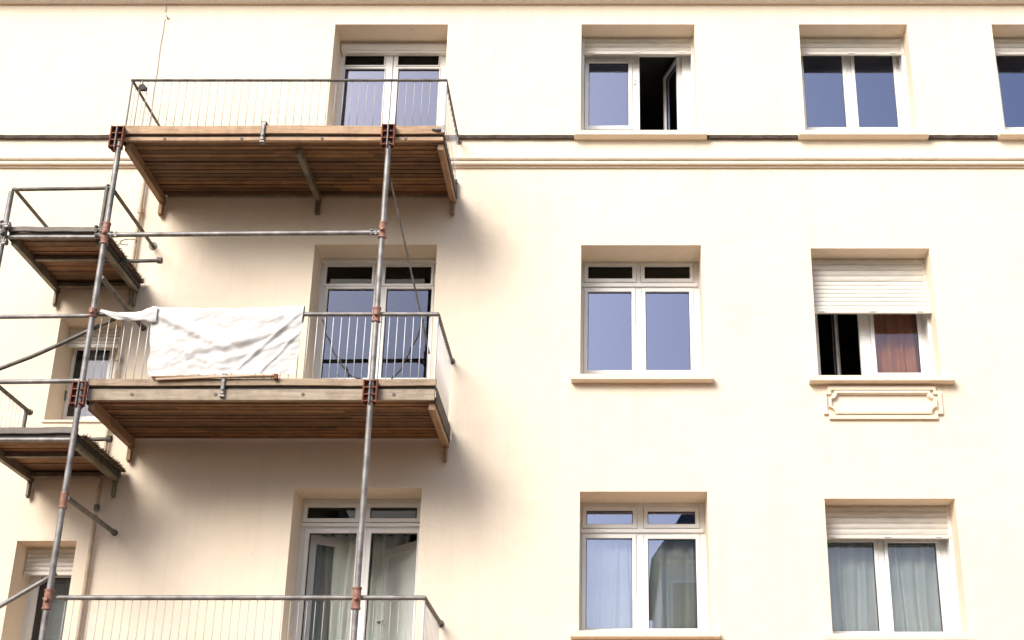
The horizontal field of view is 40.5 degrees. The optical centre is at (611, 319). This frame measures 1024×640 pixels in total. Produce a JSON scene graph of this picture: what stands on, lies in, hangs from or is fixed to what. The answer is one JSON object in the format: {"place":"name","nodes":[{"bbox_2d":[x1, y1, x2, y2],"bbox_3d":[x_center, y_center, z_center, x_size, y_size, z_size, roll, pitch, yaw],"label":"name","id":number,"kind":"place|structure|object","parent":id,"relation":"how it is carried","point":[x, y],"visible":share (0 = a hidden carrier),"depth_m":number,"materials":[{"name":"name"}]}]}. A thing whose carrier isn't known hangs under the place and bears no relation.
{"place":"outdoors","nodes":[
{"label":"outdoors","id":0,"kind":"place"},
{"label":"pavement","id":1,"kind":"structure","parent":0,"visible":0},
{"bbox_2d":[0,191,13,266],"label":"scaffold pole","id":2,"kind":"object","parent":1,"relation":"on","point":[5,224],"visible":1,"depth_m":15.07,"materials":[{"name":"metal"}]},
{"bbox_2d":[0,378,79,383],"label":"scaffold tube","id":3,"kind":"object","parent":2,"relation":"attached to","point":[35,381],"visible":1,"depth_m":14.43,"materials":[{"name":"metal"}]},
{"bbox_2d":[0,318,115,370],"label":"brace tube","id":4,"kind":"object","parent":2,"relation":"attached to","point":[48,349],"visible":1,"depth_m":14.61,"materials":[{"name":"metal"}]},
{"bbox_2d":[7,226,140,306],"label":"scaffold platform","id":5,"kind":"structure","parent":2,"relation":"attached to","point":[57,259],"depth_m":15.61,"materials":[{"name":"wood"}]},
{"bbox_2d":[12,184,156,249],"bbox_3d":[-6.048,-0.931,15.841,1.182,0.671,1.474,0,-23,0],"label":"guard rail","id":6,"kind":"object","parent":5,"relation":"attached to","point":[151,246],"visible":1,"depth_m":15.32,"materials":[{"name":"metal"}]},
{"bbox_2d":[108,237,146,283],"bbox_3d":[-5.603,-0.683,15.823,0.241,0.098,1.258,0,-23,0],"label":"frayed mat","id":7,"kind":"object","parent":5,"relation":"on","point":[121,254],"visible":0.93,"depth_m":15.74,"materials":[{"name":"brown wicker"}]},
{"bbox_2d":[119,239,136,244],"bbox_3d":[-5.462,-0.883,15.640,0.191,0.132,0.112,0,-23,0],"label":"wire loop","id":8,"kind":"object","parent":7,"relation":"on","point":[127,239],"visible":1,"depth_m":15.66,"materials":[{"name":"metal"}]},
{"bbox_2d":[95,257,162,263],"bbox_3d":[-5.481,-0.674,15.716,0.750,0.078,0.072,0,-23,0],"label":"stub tube","id":9,"kind":"object","parent":5,"relation":"attached to","point":[158,260],"visible":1,"depth_m":15.70,"materials":[{"name":"metal"}]},
{"bbox_2d":[38,125,125,639],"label":"scaffold pole","id":10,"kind":"object","parent":1,"relation":"on","point":[78,395],"visible":1,"depth_m":14.36,"materials":[{"name":"metal"}]},
{"bbox_2d":[0,573,57,608],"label":"brace tube","id":11,"kind":"object","parent":10,"relation":"attached to","point":[23,592],"visible":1,"depth_m":13.60,"materials":[{"name":"metal"}]},
{"bbox_2d":[0,314,88,318],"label":"scaffold tube","id":12,"kind":"object","parent":10,"relation":"attached to","point":[35,316],"visible":1,"depth_m":14.73,"materials":[{"name":"metal"}]},
{"bbox_2d":[0,427,120,497],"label":"scaffold platform","id":13,"kind":"structure","parent":10,"relation":"attached to","point":[28,454],"depth_m":14.74,"materials":[{"name":"wood"}]},
{"bbox_2d":[0,385,32,427],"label":"guard rail","id":14,"kind":"object","parent":13,"relation":"on","point":[27,412],"visible":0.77,"depth_m":15.15,"materials":[{"name":"metal"}]},
{"bbox_2d":[90,436,112,442],"bbox_3d":[-5.518,1.269,14.745,0.384,0.072,0.072,0,-23,0],"label":"stub tube","id":15,"kind":"object","parent":13,"relation":"on","point":[108,439],"visible":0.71,"depth_m":14.72,"materials":[{"name":"metal"}]},
{"bbox_2d":[79,433,126,472],"bbox_3d":[-5.520,1.444,14.920,0.238,0.109,1.310,0,-23,0],"label":"frayed mat","id":16,"kind":"object","parent":13,"relation":"on","point":[101,451],"visible":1,"depth_m":14.86,"materials":[{"name":"brown wicker"}]},
{"bbox_2d":[67,496,117,535],"bbox_3d":[-5.481,2.071,14.602,0.072,0.072,1.454,0,-23,0],"label":"wall tie","id":17,"kind":"object","parent":10,"relation":"attached to","point":[92,516],"depth_m":14.56,"materials":[{"name":"metal"}]},
{"bbox_2d":[101,275,145,330],"bbox_3d":[-5.481,-0.182,15.540,0.072,0.072,1.454,0,-23,0],"label":"wall tie","id":18,"kind":"object","parent":10,"relation":"attached to","point":[116,295],"depth_m":15.37,"materials":[{"name":"metal"}]},
{"bbox_2d":[107,229,378,237],"bbox_3d":[-4.002,-0.938,15.061,2.958,0.099,0.069,0,-23,0],"label":"scaffold tube","id":19,"kind":"object","parent":10,"relation":"attached to","point":[116,234],"visible":1,"depth_m":15.05,"materials":[{"name":"metal"}]},
{"bbox_2d":[86,312,454,462],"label":"scaffold platform","id":20,"kind":"structure","parent":10,"relation":"attached to","point":[127,412],"depth_m":14.71,"materials":[{"name":"wood"}]},
{"bbox_2d":[100,306,304,376],"bbox_3d":[-4.351,0.223,14.610,2.150,0.833,0.112,0,-23,0],"label":"cloth sheet","id":21,"kind":"object","parent":20,"relation":"hanging from","point":[218,341],"visible":1,"depth_m":14.60,"materials":[{"name":"white fabric"}]},
{"bbox_2d":[151,374,278,380],"bbox_3d":[-4.141,0.601,14.446,1.318,0.068,0.055,0,-23,0],"label":"wooden lath","id":22,"kind":"object","parent":20,"relation":"on","point":[160,378],"visible":1,"depth_m":14.43,"materials":[{"name":"brown wood"}]},
{"bbox_2d":[124,79,461,216],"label":"scaffold platform","id":23,"kind":"structure","parent":10,"relation":"attached to","point":[316,162],"depth_m":16.00,"materials":[{"name":"wood"}]},
{"bbox_2d":[138,80,172,123],"bbox_3d":[-5.201,-2.505,15.779,0.448,0.549,0.072,3,-23,-8],"label":"scaffold guardrail","id":24,"kind":"object","parent":23,"relation":"hanging from","point":[142,87],"visible":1,"depth_m":15.78,"materials":[{"name":"metal"}]},
{"bbox_2d":[350,123,395,639],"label":"scaffold pole","id":25,"kind":"object","parent":1,"relation":"on","point":[370,385],"visible":1,"depth_m":14.37,"materials":[{"name":"metal"}]},
{"bbox_2d":[55,595,443,639],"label":"railing","id":26,"kind":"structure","parent":25,"relation":"attached to","point":[427,605],"depth_m":13.57,"materials":[{"name":"metal"}]},
{"bbox_2d":[389,176,429,353],"bbox_3d":[-2.227,-0.611,15.272,0.025,1.900,0.758,-17,-28,36],"label":"brace rod","id":27,"kind":"object","parent":25,"relation":"attached to","point":[412,277],"visible":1,"depth_m":15.27,"materials":[{"name":"metal"}]},
{"bbox_2d":[0,0,1023,639],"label":"apartment building","id":28,"kind":"structure","parent":1,"relation":"on","point":[670,258],"depth_m":16.54,"materials":[{"name":"beige paint"}]},
{"bbox_2d":[20,549,74,639],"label":"balcony door","id":29,"kind":"structure","parent":28,"relation":"in","point":[38,561],"depth_m":15.43,"materials":[{"name":"white paint"}]},
{"bbox_2d":[39,579,70,639],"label":"curtain","id":30,"kind":"object","parent":28,"relation":"hanging from","point":[60,587],"visible":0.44,"depth_m":15.57,"materials":[{"name":"white fabric"}]},
{"bbox_2d":[41,329,120,422],"bbox_3d":[-6.105,0.672,16.255,0.770,1.304,0.570,0,-23,0],"label":"window","id":31,"kind":"structure","parent":28,"relation":"in","point":[78,345],"depth_m":16.48,"materials":[{"name":"white paint"}]},
{"bbox_2d":[80,352,109,415],"bbox_3d":[-6.215,0.764,16.622,0.363,0.981,0.084,0,-23,0],"label":"curtain","id":32,"kind":"object","parent":28,"relation":"hanging from","point":[97,373],"visible":0.28,"depth_m":16.69,"materials":[{"name":"white fabric"}]},
{"bbox_2d":[302,535,336,639],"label":"door","id":33,"kind":"structure","parent":28,"relation":"attached to","point":[316,540],"depth_m":15.83,"materials":[{"name":"white paint"}]},
{"bbox_2d":[309,535,355,639],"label":"curtain","id":34,"kind":"object","parent":28,"relation":"hanging from","point":[334,571],"visible":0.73,"depth_m":15.96,"materials":[{"name":"white fabric"}]},
{"bbox_2d":[322,319,362,378],"bbox_3d":[-3.045,0.328,15.659,0.684,0.871,0.050,-13,-26,27],"label":"loose cable","id":35,"kind":"object","parent":28,"relation":"attached to","point":[336,355],"visible":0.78,"depth_m":15.67,"materials":[{"name":"rubber"}]},
{"bbox_2d":[291,499,420,639],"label":"balcony door","id":36,"kind":"structure","parent":28,"relation":"in","point":[309,526],"depth_m":15.76,"materials":[{"name":"white paint"}]},
{"bbox_2d":[313,259,435,378],"bbox_3d":[-2.827,0.331,16.622,1.489,2.310,0.155,0,-23,0],"label":"balcony door","id":37,"kind":"structure","parent":28,"relation":"in","point":[327,264],"depth_m":16.92,"materials":[{"name":"white paint"}]},
{"bbox_2d":[366,535,410,639],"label":"curtain","id":38,"kind":"object","parent":28,"relation":"hanging from","point":[381,544],"visible":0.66,"depth_m":16.28,"materials":[{"name":"white fabric"}]},
{"bbox_2d":[335,42,446,125],"bbox_3d":[-2.831,-2.519,17.795,1.473,2.440,0.180,0,-23,0],"label":"balcony door","id":39,"kind":"structure","parent":28,"relation":"in","point":[391,52],"depth_m":18.14,"materials":[{"name":"white paint"}]},
{"bbox_2d":[377,541,416,639],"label":"door","id":40,"kind":"structure","parent":28,"relation":"attached to","point":[399,572],"depth_m":16.01,"materials":[{"name":"white paint"}]},
{"bbox_2d":[391,319,423,378],"bbox_3d":[-2.315,0.332,15.639,0.063,0.844,0.419,-19,-29,38],"label":"loose cable","id":41,"kind":"object","parent":28,"relation":"attached to","point":[409,351],"visible":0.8,"depth_m":15.68,"materials":[{"name":"rubber"}]},
{"bbox_2d":[586,540,631,627],"bbox_3d":[-0.011,3.037,15.677,0.645,1.309,0.084,0,-23,0],"label":"curtain","id":42,"kind":"object","parent":28,"relation":"hanging from","point":[609,587],"visible":0.79,"depth_m":15.69,"materials":[{"name":"white fabric"}]},
{"bbox_2d":[574,37,706,139],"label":"window","id":43,"kind":"structure","parent":28,"relation":"in","point":[595,51],"depth_m":18.00,"materials":[{"name":"white paint"}]},
{"bbox_2d":[571,262,713,382],"bbox_3d":[0.356,-0.007,16.483,1.637,1.776,0.670,0,-23,0],"label":"window","id":44,"kind":"structure","parent":28,"relation":"in","point":[638,287],"depth_m":16.78,"materials":[{"name":"white paint"}]},
{"bbox_2d":[570,503,720,638],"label":"window","id":45,"kind":"structure","parent":28,"relation":"in","point":[634,532],"depth_m":15.66,"materials":[{"name":"white paint"}]},
{"bbox_2d":[643,536,696,630],"bbox_3d":[0.711,3.037,15.678,0.725,1.309,0.092,0,-23,0],"label":"curtain","id":46,"kind":"object","parent":28,"relation":"hanging from","point":[672,586],"visible":0.56,"depth_m":15.69,"materials":[{"name":"white fabric"}]},
{"bbox_2d":[827,544,877,630],"bbox_3d":[2.744,3.037,15.677,0.718,1.309,0.098,0,-23,0],"label":"curtain","id":47,"kind":"object","parent":28,"relation":"hanging from","point":[852,589],"visible":0.63,"depth_m":15.68,"materials":[{"name":"white fabric"}]},
{"bbox_2d":[798,37,929,139],"bbox_3d":[3.125,-2.947,17.707,1.614,1.717,0.670,0,-23,0],"label":"window","id":48,"kind":"structure","parent":28,"relation":"in","point":[846,48],"depth_m":17.99,"materials":[{"name":"white paint"}]},
{"bbox_2d":[808,259,954,384],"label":"window","id":49,"kind":"structure","parent":28,"relation":"in","point":[864,288],"depth_m":16.63,"materials":[{"name":"white paint"}]},
{"bbox_2d":[873,314,919,372],"bbox_3d":[3.482,0.147,16.880,0.728,1.349,0.098,0,-23,0],"label":"curtain","id":50,"kind":"object","parent":28,"relation":"hanging from","point":[896,343],"visible":0.45,"depth_m":16.82,"materials":[{"name":"fabric"}]},
{"bbox_2d":[823,506,973,639],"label":"window","id":51,"kind":"structure","parent":28,"relation":"in","point":[878,526],"depth_m":15.58,"materials":[{"name":"white paint"}]},
{"bbox_2d":[888,544,941,630],"bbox_3d":[3.448,3.036,15.676,0.734,1.309,0.097,0,-23,0],"label":"curtain","id":52,"kind":"object","parent":28,"relation":"hanging from","point":[914,591],"visible":0.67,"depth_m":15.68,"materials":[{"name":"white fabric"}]},
{"bbox_2d":[993,38,1023,139],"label":"window","id":53,"kind":"structure","parent":28,"relation":"in","point":[1002,46],"depth_m":18.01,"materials":[{"name":"white paint"}]}
]}

